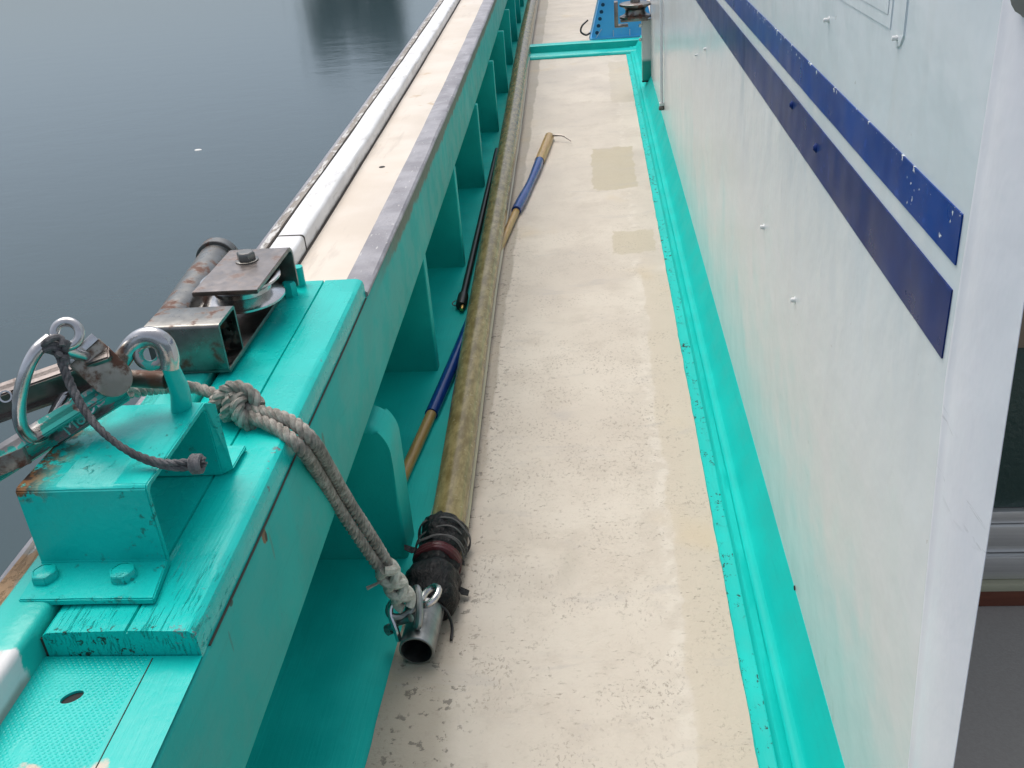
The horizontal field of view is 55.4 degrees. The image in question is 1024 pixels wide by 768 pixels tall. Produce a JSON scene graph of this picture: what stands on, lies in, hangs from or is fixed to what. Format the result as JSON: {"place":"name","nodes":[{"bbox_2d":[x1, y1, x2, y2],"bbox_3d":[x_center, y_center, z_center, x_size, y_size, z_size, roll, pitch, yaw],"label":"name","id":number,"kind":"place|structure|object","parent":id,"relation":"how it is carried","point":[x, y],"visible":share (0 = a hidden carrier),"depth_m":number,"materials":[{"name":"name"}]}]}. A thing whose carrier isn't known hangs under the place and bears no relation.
{"place":"outdoors","nodes":[
{"label":"outdoors","id":0,"kind":"place"},
{"bbox_2d":[0,0,437,576],"bbox_3d":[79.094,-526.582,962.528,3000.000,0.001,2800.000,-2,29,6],"label":"water","id":1,"kind":"structure","parent":0,"point":[122,200],"depth_m":10.68,"materials":[{"name":"grey liquid"}]},
{"bbox_2d":[365,0,758,767],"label":"deck","id":2,"kind":"structure","parent":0,"point":[591,620],"depth_m":2.49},
{"bbox_2d":[0,0,526,767],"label":"bulwark","id":3,"kind":"object","parent":2,"relation":"attached to","point":[254,636],"visible":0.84,"depth_m":1.98,"materials":[{"name":"teal paint"}]},
{"bbox_2d":[16,403,246,604],"bbox_3d":[-0.542,0.141,1.390,0.196,0.132,0.368,-2,29,6],"label":"mooring bracket","id":4,"kind":"object","parent":3,"relation":"attached to","point":[87,505],"visible":0.93,"depth_m":1.30,"materials":[{"name":"teal metal"}]},
{"bbox_2d":[0,317,132,480],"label":"snatch block","id":5,"kind":"object","parent":4,"relation":"on","point":[101,373],"depth_m":1.34,"materials":[{"name":"silver metal"}]},
{"bbox_2d":[41,334,207,473],"bbox_3d":[-0.515,0.031,1.283,0.225,0.180,0.051,9,31,24],"label":"tie cord","id":6,"kind":"object","parent":5,"relation":"hanging from","point":[196,463],"visible":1,"depth_m":1.29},
{"bbox_2d":[114,326,191,413],"bbox_3d":[-0.527,-0.016,1.402,0.115,0.149,0.053,-7,28,-3],"label":"eye bolt","id":7,"kind":"object","parent":4,"relation":"on","point":[133,346],"visible":0.92,"depth_m":1.37,"materials":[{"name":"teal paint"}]},
{"bbox_2d":[144,237,305,373],"bbox_3d":[-0.606,-0.191,2.016,0.273,0.133,0.520,-2,29,6],"label":"fairlead","id":8,"kind":"object","parent":3,"relation":"on","point":[215,310],"visible":0.98,"depth_m":1.94,"materials":[{"name":"silver metal"}]},
{"bbox_2d":[127,380,415,612],"bbox_3d":[-0.391,0.244,1.768,0.442,0.715,0.217,-18,31,-23],"label":"mooring rope","id":9,"kind":"object","parent":3,"relation":"attached to","point":[239,403],"visible":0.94,"depth_m":1.67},
{"bbox_2d":[452,148,497,310],"bbox_3d":[-0.148,-0.812,4.632,0.057,0.042,2.226,-3,28,5],"label":"black rod","id":10,"kind":"object","parent":3,"relation":"on","point":[462,300],"visible":0.94,"depth_m":4.19,"materials":[{"name":"black rubber"}]},
{"bbox_2d":[399,0,538,663],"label":"fibreglass pole","id":11,"kind":"object","parent":2,"relation":"on","point":[441,551],"visible":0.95,"depth_m":2.82,"materials":[{"name":"beige"}]},
{"bbox_2d":[383,583,441,641],"bbox_3d":[-0.203,0.490,2.078,0.140,0.105,0.086,-18,31,-22],"label":"rope shackle","id":12,"kind":"object","parent":11,"relation":"attached to","point":[414,616],"visible":0.85,"depth_m":2.06,"materials":[{"name":"metal"}]},
{"bbox_2d":[404,132,570,480],"bbox_3d":[0.011,-0.588,4.188,0.167,0.057,3.627,0,29,10],"label":"boat hook","id":13,"kind":"object","parent":2,"relation":"on","point":[435,404],"visible":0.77,"depth_m":3.21,"materials":[{"name":"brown wood"}]},
{"bbox_2d":[529,37,639,59],"bbox_3d":[0.702,-2.799,8.116,1.280,0.080,0.417,-2,29,6],"label":"deck coaming","id":14,"kind":"object","parent":2,"relation":"on","point":[591,48],"visible":0.62,"depth_m":8.15,"materials":[{"name":"teal paint"}]},
{"bbox_2d":[580,0,649,39],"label":"fish crate","id":15,"kind":"object","parent":2,"relation":"on","point":[602,26],"visible":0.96,"depth_m":8.37,"materials":[{"name":"blue plastic"}]},
{"bbox_2d":[626,0,1023,767],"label":"cabin","id":16,"kind":"object","parent":2,"relation":"on","point":[838,192],"visible":1,"depth_m":1.57,"materials":[{"name":"white paint"}]},
{"bbox_2d":[614,0,650,41],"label":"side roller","id":17,"kind":"object","parent":16,"relation":"attached to","point":[635,11],"visible":0.99,"depth_m":6.42,"materials":[{"name":"silver metal"}]},
{"bbox_2d":[659,0,663,110],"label":"conduit pipe","id":18,"kind":"object","parent":16,"relation":"attached to","point":[661,104],"visible":1,"depth_m":5.33,"materials":[{"name":"white plastic"}]},
{"bbox_2d":[978,310,1023,605],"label":"window","id":19,"kind":"structure","parent":16,"relation":"in","point":[1003,574],"depth_m":2.03,"materials":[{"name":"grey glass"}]},
{"bbox_2d":[1010,0,1023,17],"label":"window","id":20,"kind":"structure","parent":16,"relation":"in","point":[1018,5],"depth_m":0.83,"materials":[{"name":"grey"}]},
{"bbox_2d":[954,606,1023,767],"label":"wall","id":21,"kind":"structure","parent":0,"point":[991,732],"depth_m":1.91,"materials":[{"name":"grey paint"}]}
]}

